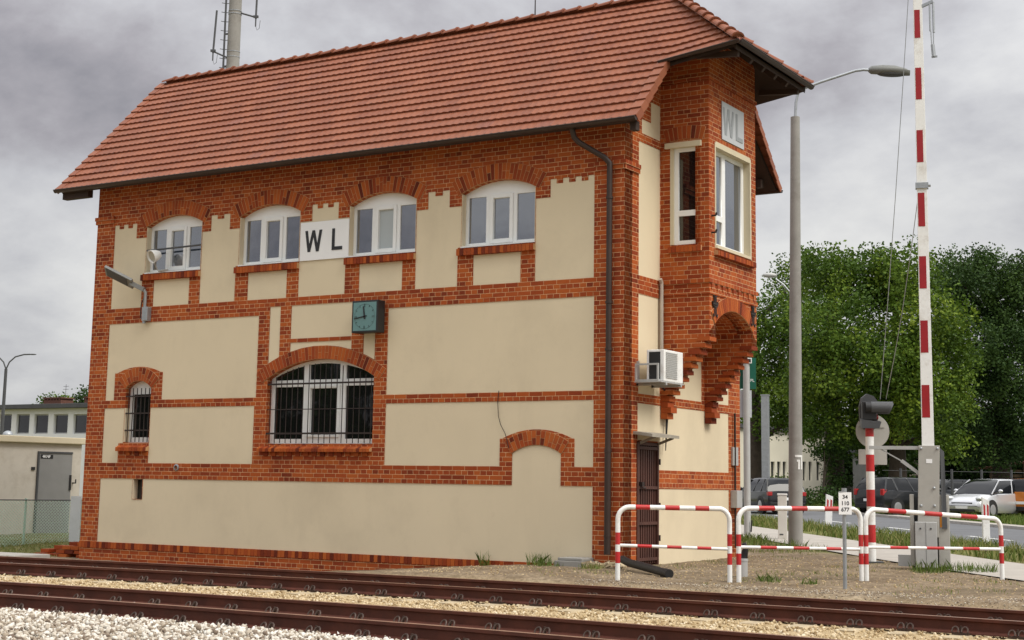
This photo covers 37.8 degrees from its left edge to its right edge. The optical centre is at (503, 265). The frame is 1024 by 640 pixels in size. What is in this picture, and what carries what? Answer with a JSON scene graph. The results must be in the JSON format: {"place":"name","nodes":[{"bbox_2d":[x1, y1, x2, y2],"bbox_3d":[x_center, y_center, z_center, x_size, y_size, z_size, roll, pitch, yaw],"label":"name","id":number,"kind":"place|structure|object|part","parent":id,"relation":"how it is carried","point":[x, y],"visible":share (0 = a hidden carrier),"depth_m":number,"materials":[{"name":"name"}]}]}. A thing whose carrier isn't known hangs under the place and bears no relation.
{"place":"outdoors","nodes":[
{"label":"outdoors","id":0,"kind":"place"},
{"bbox_2d":[0,538,68,556],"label":"grass","id":1,"kind":"structure","parent":0,"point":[12,548],"depth_m":34.84,"materials":[{"name":"green plant"}]},
{"bbox_2d":[0,573,1018,639],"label":"gravel","id":2,"kind":"structure","parent":0,"point":[157,586],"depth_m":18.39,"materials":[{"name":"beige gravel"}]},
{"bbox_2d":[577,578,1023,608],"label":"pebbles","id":3,"kind":"object","parent":2,"relation":"on","point":[944,596],"visible":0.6,"depth_m":19.47,"materials":[{"name":"gravel"}]},
{"bbox_2d":[0,513,1023,639],"bbox_3d":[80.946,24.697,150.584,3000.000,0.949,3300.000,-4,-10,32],"label":"ground","id":4,"kind":"structure","parent":0,"point":[571,578],"depth_m":21.89,"materials":[{"name":"brown soil"}]},
{"bbox_2d":[0,354,36,434],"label":"street lamp","id":5,"kind":"object","parent":4,"relation":"on","point":[3,403],"visible":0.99,"depth_m":60.85,"materials":[{"name":"grey metal"}]},
{"bbox_2d":[0,552,49,557],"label":"concrete slab","id":6,"kind":"structure","parent":4,"relation":"on","point":[25,555],"depth_m":31.18,"materials":[{"name":"grey concrete"}]},
{"bbox_2d":[0,498,81,546],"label":"fence","id":7,"kind":"object","parent":4,"relation":"on","point":[24,522],"visible":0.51,"depth_m":35.68,"materials":[{"name":"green metal"}]},
{"bbox_2d":[0,435,85,534],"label":"utility shed","id":8,"kind":"structure","parent":4,"relation":"on","point":[38,468],"depth_m":39.24,"materials":[{"name":"beige paint"}]},
{"bbox_2d":[2,431,12,434],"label":"roof vent","id":9,"kind":"object","parent":8,"relation":"on","point":[7,433],"visible":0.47,"depth_m":40.42,"materials":[{"name":"metal"}]},
{"bbox_2d":[33,451,72,532],"bbox_3d":[-11.899,6.013,39.528,0.058,2.157,1.044,-6,-11,40],"label":"door","id":10,"kind":"structure","parent":8,"relation":"in","point":[54,471],"depth_m":39.55,"materials":[{"name":"grey paint"}]},
{"bbox_2d":[0,386,87,495],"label":"flat roofed building","id":11,"kind":"structure","parent":4,"relation":"on","point":[65,416],"depth_m":73.98,"materials":[{"name":"grey paint"}]},
{"bbox_2d":[4,414,11,431],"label":"window","id":12,"kind":"structure","parent":11,"relation":"in","point":[8,417],"depth_m":75.74,"materials":[{"name":"grey glass"}]},
{"bbox_2d":[17,414,29,433],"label":"window","id":13,"kind":"structure","parent":11,"relation":"in","point":[23,419],"depth_m":75.08,"materials":[{"name":"grey glass"}]},
{"bbox_2d":[35,414,48,433],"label":"window","id":14,"kind":"structure","parent":11,"relation":"in","point":[41,426],"depth_m":74.33,"materials":[{"name":"grey glass"}]},
{"bbox_2d":[55,414,67,433],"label":"window","id":15,"kind":"structure","parent":11,"relation":"in","point":[61,420],"depth_m":73.56,"materials":[{"name":"grey glass"}]},
{"bbox_2d":[74,414,86,433],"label":"window","id":16,"kind":"structure","parent":11,"relation":"in","point":[80,419],"depth_m":72.81,"materials":[{"name":"grey glass"}]},
{"bbox_2d":[35,391,75,403],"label":"deciduous tree","id":17,"kind":"object","parent":4,"relation":"on","point":[55,395],"visible":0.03,"depth_m":109.78,"materials":[{"name":"green plant"}]},
{"bbox_2d":[34,542,78,557],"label":"brick steps","id":18,"kind":"structure","parent":4,"relation":"on","point":[71,549],"depth_m":31.92,"materials":[{"name":"red brick"}]},
{"bbox_2d":[68,496,81,541],"bbox_3d":[-10.328,6.262,36.034,0.240,1.380,0.080,1,-8,0],"label":"fence panel","id":19,"kind":"object","parent":4,"relation":"on","point":[75,519],"visible":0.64,"depth_m":36.02,"materials":[{"name":"grey paint"}]},
{"bbox_2d":[72,384,88,402],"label":"deciduous tree","id":20,"kind":"object","parent":4,"relation":"on","point":[79,396],"visible":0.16,"depth_m":99.69,"materials":[{"name":"green plant"}]},
{"bbox_2d":[0,607,408,639],"bbox_3d":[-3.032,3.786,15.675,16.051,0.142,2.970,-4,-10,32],"label":"white ballast","id":21,"kind":"structure","parent":4,"relation":"on","point":[84,615],"depth_m":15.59,"materials":[{"name":"gravel"}]},
{"bbox_2d":[210,0,259,68],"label":"radio mast","id":22,"kind":"object","parent":4,"relation":"on","point":[235,13],"visible":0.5,"depth_m":47.04,"materials":[{"name":"metal"}]},
{"bbox_2d":[0,581,840,639],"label":"railway track","id":23,"kind":"structure","parent":4,"relation":"on","point":[382,621],"depth_m":15.95,"materials":[{"name":"metal"}]},
{"bbox_2d":[53,0,814,570],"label":"signal box","id":24,"kind":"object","parent":4,"relation":"on","point":[535,208],"visible":0.99,"depth_m":27.75,"materials":[{"name":"beige paint"}]},
{"bbox_2d":[104,265,150,323],"bbox_3d":[-7.844,0.607,31.149,1.082,1.212,0.280,-1,-8,10],"label":"wall lamp","id":25,"kind":"object","parent":24,"relation":"attached to","point":[114,274],"visible":1,"depth_m":31.09,"materials":[{"name":"metal"}]},
{"bbox_2d":[123,381,150,441],"bbox_3d":[-7.511,3.033,30.966,0.756,1.269,0.194,-4,-10,32],"label":"window","id":26,"kind":"structure","parent":24,"relation":"in","point":[137,417],"depth_m":31.02,"materials":[{"name":"white plastic"}]},
{"bbox_2d":[132,479,142,498],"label":"small window","id":27,"kind":"structure","parent":24,"relation":"in","point":[137,483],"depth_m":30.72,"materials":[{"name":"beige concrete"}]},
{"bbox_2d":[146,244,200,271],"bbox_3d":[-6.885,-0.155,30.743,1.501,0.507,0.332,-4,-10,32],"label":"floodlight","id":28,"kind":"object","parent":24,"relation":"attached to","point":[154,255],"visible":1,"depth_m":30.89,"materials":[{"name":"grey paint"}]},
{"bbox_2d":[144,216,202,273],"bbox_3d":[-6.785,-0.444,31.036,1.564,1.194,0.210,-4,-10,32],"label":"window","id":29,"kind":"structure","parent":24,"relation":"in","point":[176,231],"depth_m":31.11,"materials":[{"name":"white plastic"}]},
{"bbox_2d":[238,205,300,265],"bbox_3d":[-4.592,-0.605,29.686,1.564,1.194,0.210,-4,-10,32],"label":"window","id":30,"kind":"structure","parent":24,"relation":"in","point":[271,234],"depth_m":29.77,"materials":[{"name":"white plastic"}]},
{"bbox_2d":[266,359,373,443],"bbox_3d":[-3.451,2.598,28.500,2.640,1.608,0.196,-4,-10,32],"label":"window","id":31,"kind":"structure","parent":24,"relation":"in","point":[328,401],"depth_m":28.53,"materials":[{"name":"white plastic"}]},
{"bbox_2d":[299,219,349,260],"bbox_3d":[-3.457,-0.487,28.840,1.190,0.750,0.022,-4,-10,32],"label":"signal box sign","id":32,"kind":"object","parent":24,"relation":"attached to","point":[321,240],"visible":1,"depth_m":28.83,"materials":[{"name":"white metal"}]},
{"bbox_2d":[352,300,384,333],"bbox_3d":[-2.502,0.965,27.857,0.600,0.600,0.308,-4,-10,32],"label":"station clock","id":33,"kind":"object","parent":24,"relation":"attached to","point":[368,316],"visible":1,"depth_m":27.72,"materials":[{"name":"teal plastic"}]},
{"bbox_2d":[348,193,416,256],"bbox_3d":[-2.237,-0.778,28.237,1.564,1.194,0.210,-4,-10,32],"label":"window","id":34,"kind":"structure","parent":24,"relation":"in","point":[382,224],"depth_m":28.32,"materials":[{"name":"white plastic"}]},
{"bbox_2d":[460,181,535,247],"bbox_3d":[-0.053,-0.939,26.893,1.564,1.194,0.210,-4,-10,32],"label":"window","id":35,"kind":"structure","parent":24,"relation":"in","point":[500,212],"depth_m":26.97,"materials":[{"name":"white plastic"}]},
{"bbox_2d":[636,442,660,564],"bbox_3d":[2.451,4.065,25.532,0.174,2.080,0.853,-4,-10,32],"label":"door","id":36,"kind":"structure","parent":24,"relation":"in","point":[648,461],"depth_m":25.58,"materials":[{"name":"brown paint"}]},
{"bbox_2d":[634,278,683,450],"bbox_3d":[2.758,1.657,25.755,0.560,3.021,1.304,-4,-10,32],"label":"air conditioner","id":37,"kind":"object","parent":24,"relation":"attached to","point":[664,368],"visible":1,"depth_m":25.33,"materials":[{"name":"white paint"}]},
{"bbox_2d":[665,140,701,245],"bbox_3d":[3.205,-1.278,26.511,0.700,1.840,0.150,-4,-10,32],"label":"window","id":38,"kind":"structure","parent":24,"relation":"in","point":[682,154],"depth_m":26.53,"materials":[{"name":"white plastic"}]},
{"bbox_2d":[721,101,743,149],"bbox_3d":[4.196,-2.549,27.310,0.022,0.700,1.000,-4,-10,32],"label":"signal box sign","id":39,"kind":"object","parent":24,"relation":"attached to","point":[733,125],"visible":1,"depth_m":27.29,"materials":[{"name":"metal"}]},
{"bbox_2d":[715,142,751,259],"bbox_3d":[4.095,-1.145,27.177,0.230,1.920,1.640,-4,-10,32],"label":"window","id":40,"kind":"structure","parent":24,"relation":"in","point":[732,168],"depth_m":27.46,"materials":[{"name":"white plastic"}]},
{"bbox_2d":[475,550,489,565],"bbox_3d":[-0.294,5.063,25.877,0.426,0.300,0.212,3,-9,-14],"label":"weed","id":41,"kind":"object","parent":4,"relation":"on","point":[482,560],"visible":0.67,"depth_m":25.83,"materials":[{"name":"green plant"}]},
{"bbox_2d":[0,556,1023,639],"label":"railway track","id":42,"kind":"structure","parent":4,"relation":"on","point":[906,618],"depth_m":19.64,"materials":[{"name":"metal"}]},
{"bbox_2d":[525,551,552,565],"bbox_3d":[0.554,4.937,25.202,0.497,0.267,0.575,7,-10,-36],"label":"weed","id":43,"kind":"object","parent":4,"relation":"on","point":[529,560],"visible":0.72,"depth_m":25.17,"materials":[{"name":"green plant"}]},
{"bbox_2d":[537,561,563,566],"bbox_3d":[0.808,4.926,24.730,0.523,0.134,0.529,-4,-10,32],"label":"weed","id":44,"kind":"object","parent":4,"relation":"on","point":[540,565],"visible":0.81,"depth_m":24.68,"materials":[{"name":"green plant"}]},
{"bbox_2d":[554,557,593,566],"bbox_3d":[1.179,4.990,24.783,0.520,0.290,0.450,-4,-10,32],"label":"concrete block","id":45,"kind":"object","parent":4,"relation":"on","point":[571,561],"depth_m":24.63,"materials":[{"name":"grey concrete"}]},
{"bbox_2d":[578,562,603,568],"bbox_3d":[1.403,4.833,24.067,0.479,0.120,0.511,-4,-10,32],"label":"weed","id":46,"kind":"object","parent":4,"relation":"on","point":[591,566],"visible":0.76,"depth_m":24.01,"materials":[{"name":"green plant"}]},
{"bbox_2d":[581,560,626,568],"bbox_3d":[1.675,4.894,24.455,0.736,0.127,0.580,-4,-10,32],"label":"rubble","id":47,"kind":"object","parent":4,"relation":"on","point":[607,564],"visible":0.59,"depth_m":24.27,"materials":[{"name":"stone"}]},
{"bbox_2d":[620,556,673,577],"bbox_3d":[2.178,4.638,23.029,0.136,0.231,2.062,3,-9,-15],"label":"drain pipe","id":48,"kind":"object","parent":4,"relation":"on","point":[650,568],"visible":0.97,"depth_m":22.81,"materials":[{"name":"black plastic"}]},
{"bbox_2d":[615,504,731,581],"bbox_3d":[2.425,4.080,21.287,1.670,1.315,0.070,1,-8,-2],"label":"railing","id":49,"kind":"object","parent":4,"relation":"on","point":[622,509],"visible":0.96,"depth_m":21.30,"materials":[{"name":"white metal"}]},
{"bbox_2d":[371,554,1022,601],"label":"dirt crumbs","id":50,"kind":"object","parent":4,"relation":"on","point":[433,571],"visible":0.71,"depth_m":22.86,"materials":[{"name":"brown soil"}]},
{"bbox_2d":[741,542,747,576],"bbox_3d":[3.622,4.497,22.598,0.176,0.612,0.237,-4,-10,32],"label":"pipe stub","id":51,"kind":"object","parent":4,"relation":"on","point":[744,563],"visible":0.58,"depth_m":22.50,"materials":[{"name":"grey paint"}]},
{"bbox_2d":[740,397,777,423],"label":"shrub","id":52,"kind":"object","parent":4,"relation":"on","point":[741,420],"visible":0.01,"depth_m":111.53,"materials":[{"name":"green plant"}]},
{"bbox_2d":[760,394,769,511],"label":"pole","id":53,"kind":"object","parent":4,"relation":"on","point":[765,436],"visible":0.6,"depth_m":64.28,"materials":[{"name":"metal"}]},
{"bbox_2d":[755,572,782,582],"bbox_3d":[3.780,4.466,21.437,0.435,0.159,0.364,8,-11,-40],"label":"weed","id":54,"kind":"object","parent":4,"relation":"on","point":[771,579],"visible":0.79,"depth_m":21.44,"materials":[{"name":"green plant"}]},
{"bbox_2d":[748,549,792,553],"bbox_3d":[5.403,5.798,30.500,0.988,0.145,1.006,-4,-10,32],"label":"weed","id":55,"kind":"object","parent":4,"relation":"on","point":[772,551],"visible":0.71,"depth_m":30.42,"materials":[{"name":"green plant"}]},
{"bbox_2d":[762,273,789,295],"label":"street lamp","id":56,"kind":"object","parent":4,"relation":"on","point":[769,275],"visible":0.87,"depth_m":68.66,"materials":[{"name":"metal"}]},
{"bbox_2d":[770,472,788,477],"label":"shrub","id":57,"kind":"object","parent":4,"relation":"on","point":[777,476],"visible":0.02,"depth_m":83.88,"materials":[{"name":"green plant"}]},
{"bbox_2d":[777,493,786,538],"bbox_3d":[6.824,6.197,36.563,0.240,1.220,0.200,-1,-9,12],"label":"cable post","id":58,"kind":"object","parent":4,"relation":"on","point":[782,522],"visible":0.8,"depth_m":36.48,"materials":[{"name":"white plastic"}]},
{"bbox_2d":[741,532,826,551],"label":"grass","id":59,"kind":"structure","parent":4,"relation":"on","point":[759,541],"depth_m":33.32,"materials":[{"name":"green plant"}]},
{"bbox_2d":[742,249,848,478],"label":"deciduous tree","id":60,"kind":"object","parent":4,"relation":"on","point":[777,336],"visible":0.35,"depth_m":87.32,"materials":[{"name":"green plant"}]},
{"bbox_2d":[740,424,852,498],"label":"cream house","id":61,"kind":"structure","parent":4,"relation":"on","point":[779,461],"depth_m":99.31,"materials":[{"name":"beige paint"}]},
{"bbox_2d":[736,506,863,581],"bbox_3d":[4.319,4.167,21.706,2.134,1.329,0.070,4,-9,-21],"label":"railing","id":62,"kind":"object","parent":4,"relation":"on","point":[739,546],"visible":0.94,"depth_m":21.69,"materials":[{"name":"white metal"}]},
{"bbox_2d":[801,577,818,584],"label":"weed","id":63,"kind":"object","parent":4,"relation":"on","point":[809,581],"visible":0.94,"depth_m":21.14,"materials":[{"name":"green plant"}]},
{"bbox_2d":[825,494,832,523],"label":"guide post","id":64,"kind":"object","parent":4,"relation":"on","point":[828,502],"visible":0.57,"depth_m":48.55,"materials":[{"name":"white paint"}]},
{"bbox_2d":[805,434,853,505],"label":"shrub","id":65,"kind":"object","parent":4,"relation":"on","point":[836,479],"visible":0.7,"depth_m":76.40,"materials":[{"name":"green plant"}]},
{"bbox_2d":[838,488,851,588],"bbox_3d":[4.632,3.826,20.263,0.175,1.595,0.078,1,-8,0],"label":"number sign","id":66,"kind":"object","parent":4,"relation":"on","point":[845,504],"visible":1,"depth_m":20.30,"materials":[{"name":"metal"}]},
{"bbox_2d":[788,65,909,545],"bbox_3d":[7.958,0.947,34.305,2.976,11.448,0.332,1,-8,0],"label":"street lamp","id":67,"kind":"object","parent":4,"relation":"on","point":[795,498],"visible":0.94,"depth_m":34.14,"materials":[{"name":"metal"}]},
{"bbox_2d":[774,240,935,502],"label":"deciduous tree","id":68,"kind":"object","parent":4,"relation":"on","point":[842,295],"visible":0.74,"depth_m":75.88,"materials":[{"name":"green plant"}]},
{"bbox_2d":[856,416,888,464],"bbox_3d":[6.894,4.238,27.812,0.630,2.925,0.084,1,-8,0],"label":"road sign","id":69,"kind":"object","parent":4,"relation":"on","point":[881,434],"visible":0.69,"depth_m":27.98,"materials":[{"name":"metal"}]},
{"bbox_2d":[858,394,892,562],"bbox_3d":[6.956,4.003,27.755,0.680,3.220,0.750,0,-8,7],"label":"crossing signal","id":70,"kind":"object","parent":4,"relation":"on","point":[870,408],"visible":0.95,"depth_m":27.60,"materials":[{"name":"white paint"}]},
{"bbox_2d":[848,450,917,500],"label":"grey garage","id":71,"kind":"structure","parent":4,"relation":"on","point":[859,472],"depth_m":102.02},
{"bbox_2d":[869,0,950,568],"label":"level crossing barrier","id":72,"kind":"object","parent":4,"relation":"on","point":[931,531],"visible":0.86,"depth_m":25.79,"materials":[{"name":"white metal"}]},
{"bbox_2d":[880,0,916,398],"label":"stay wire","id":73,"kind":"object","parent":72,"relation":"attached to","point":[892,232],"visible":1,"depth_m":27.34,"materials":[{"name":"metal"}]},
{"bbox_2d":[805,499,1023,524],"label":"grass","id":74,"kind":"structure","parent":4,"relation":"on","point":[1015,519],"depth_m":55.56,"materials":[{"name":"green plant"}]},
{"bbox_2d":[843,234,987,476],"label":"deciduous tree","id":75,"kind":"object","parent":4,"relation":"on","point":[952,396],"visible":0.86,"depth_m":74.05,"materials":[{"name":"green plant"}]},
{"bbox_2d":[907,558,950,573],"bbox_3d":[7.006,4.932,24.584,0.714,0.260,0.608,0,-8,6],"label":"weed","id":76,"kind":"object","parent":4,"relation":"on","point":[919,569],"visible":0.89,"depth_m":24.47,"materials":[{"name":"green plant"}]},
{"bbox_2d":[863,507,1004,580],"bbox_3d":[6.521,4.334,22.578,2.606,1.325,0.070,5,-9,-23],"label":"railing","id":77,"kind":"object","parent":4,"relation":"on","point":[1000,549],"visible":0.99,"depth_m":22.56,"materials":[{"name":"white metal"}]},
{"bbox_2d":[844,398,1023,486],"bbox_3d":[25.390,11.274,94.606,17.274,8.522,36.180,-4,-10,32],"label":"deciduous tree","id":78,"kind":"object","parent":4,"relation":"on","point":[911,456],"visible":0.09,"depth_m":101.60,"materials":[{"name":"green plant"}]},
{"bbox_2d":[883,468,1022,509],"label":"wire fence","id":79,"kind":"object","parent":4,"relation":"on","point":[951,471],"visible":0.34,"depth_m":66.21,"materials":[{"name":"grey metal"}]},
{"bbox_2d":[915,241,1023,478],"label":"deciduous tree","id":80,"kind":"object","parent":4,"relation":"on","point":[991,285],"visible":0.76,"depth_m":94.44,"materials":[{"name":"green plant"}]},
{"bbox_2d":[981,497,989,540],"bbox_3d":[11.209,6.062,34.743,0.160,1.338,0.094,1,-8,0],"label":"guide post","id":81,"kind":"object","parent":4,"relation":"on","point":[985,512],"visible":0.57,"depth_m":34.73,"materials":[{"name":"white paint"}]},
{"bbox_2d":[949,479,1023,515],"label":"parked car","id":82,"kind":"object","parent":4,"relation":"on","point":[999,494],"visible":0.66,"depth_m":59.14,"materials":[{"name":"silver metal"}]},
{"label":"windows","id":83,"kind":"part","parent":82,"relation":"part of","materials":[{"name":"black glass"}]},
{"bbox_2d":[0,0,1023,425],"label":"sky","id":84,"kind":"structure","parent":0,"point":[71,71],"materials":[{"name":"grey"}]},
{"bbox_2d":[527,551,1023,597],"bbox_3d":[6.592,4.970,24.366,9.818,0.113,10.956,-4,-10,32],"label":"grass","id":85,"kind":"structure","parent":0,"point":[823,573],"depth_m":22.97,"materials":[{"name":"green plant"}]},
{"bbox_2d":[741,513,1023,562],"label":"grass","id":86,"kind":"structure","parent":0,"point":[894,537],"depth_m":35.50,"materials":[{"name":"green plant"}]},
{"bbox_2d":[741,525,1023,580],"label":"pavement","id":87,"kind":"structure","parent":0,"point":[1012,570],"depth_m":30.51,"materials":[{"name":"concrete"}]},
{"bbox_2d":[740,358,755,534],"bbox_3d":[6.384,4.807,38.995,0.470,4.820,0.235,1,-8,0],"label":"direction sign","id":88,"kind":"object","parent":87,"relation":"on","point":[747,378],"visible":0.93,"depth_m":39.05,"materials":[{"name":"white metal"}]},
{"bbox_2d":[939,560,998,573],"bbox_3d":[7.736,5.017,24.937,1.077,0.218,1.042,-4,-10,32],"label":"weed","id":89,"kind":"object","parent":87,"relation":"on","point":[977,569],"visible":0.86,"depth_m":24.82,"materials":[{"name":"green plant"}]},
{"bbox_2d":[743,511,1023,547],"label":"road","id":90,"kind":"structure","parent":0,"point":[965,531],"depth_m":47.57,"materials":[{"name":"grey asphalt"}]},
{"bbox_2d":[740,478,805,513],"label":"parked car","id":91,"kind":"object","parent":90,"relation":"on","point":[764,491],"visible":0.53,"depth_m":59.50,"materials":[{"name":"black paint"}]},
{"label":"windows","id":92,"kind":"part","parent":91,"relation":"part of","materials":[{"name":"black glass"}]},
{"bbox_2d":[776,515,1012,540],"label":"road markings","id":93,"kind":"object","parent":90,"relation":"on","point":[909,529],"visible":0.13,"depth_m":44.56,"materials":[{"name":"paint"}]},
{"bbox_2d":[854,477,951,514],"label":"parked car","id":94,"kind":"object","parent":90,"relation":"on","point":[893,492],"visible":0.45,"depth_m":60.88,"materials":[{"name":"black paint"}]},
{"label":"windows","id":95,"kind":"part","parent":94,"relation":"part of","materials":[{"name":"black glass"}]},
{"bbox_2d":[819,511,1023,529],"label":"kerb","id":96,"kind":"structure","parent":90,"relation":"on","point":[959,522],"depth_m":50.70,"materials":[{"name":"concrete"}]},
{"bbox_2d":[852,511,1023,526],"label":"pavement","id":97,"kind":"structure","parent":0,"point":[954,520],"depth_m":53.07,"materials":[{"name":"concrete"}]},
{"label":"parking lot","id":98,"kind":"structure","parent":0,"visible":0},
{"bbox_2d":[939,479,967,494],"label":"parked car","id":99,"kind":"object","parent":98,"relation":"on","point":[958,483],"visible":0.15,"depth_m":77.53,"materials":[{"name":"black paint"}]},
{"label":"windows","id":100,"kind":"part","parent":99,"relation":"part of","materials":[{"name":"black glass"}]},
{"bbox_2d":[974,461,1023,478],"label":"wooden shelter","id":101,"kind":"object","parent":98,"relation":"on","point":[1014,475],"visible":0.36,"depth_m":99.62,"materials":[{"name":"brown wood"}]},
{"bbox_2d":[1003,479,1023,515],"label":"parked car","id":102,"kind":"object","parent":98,"relation":"on","point":[1019,489],"visible":0.2,"depth_m":59.74,"materials":[{"name":"orange paint"}]},
{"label":"windows","id":103,"kind":"part","parent":102,"relation":"part of","materials":[{"name":"black glass"}]}
]}

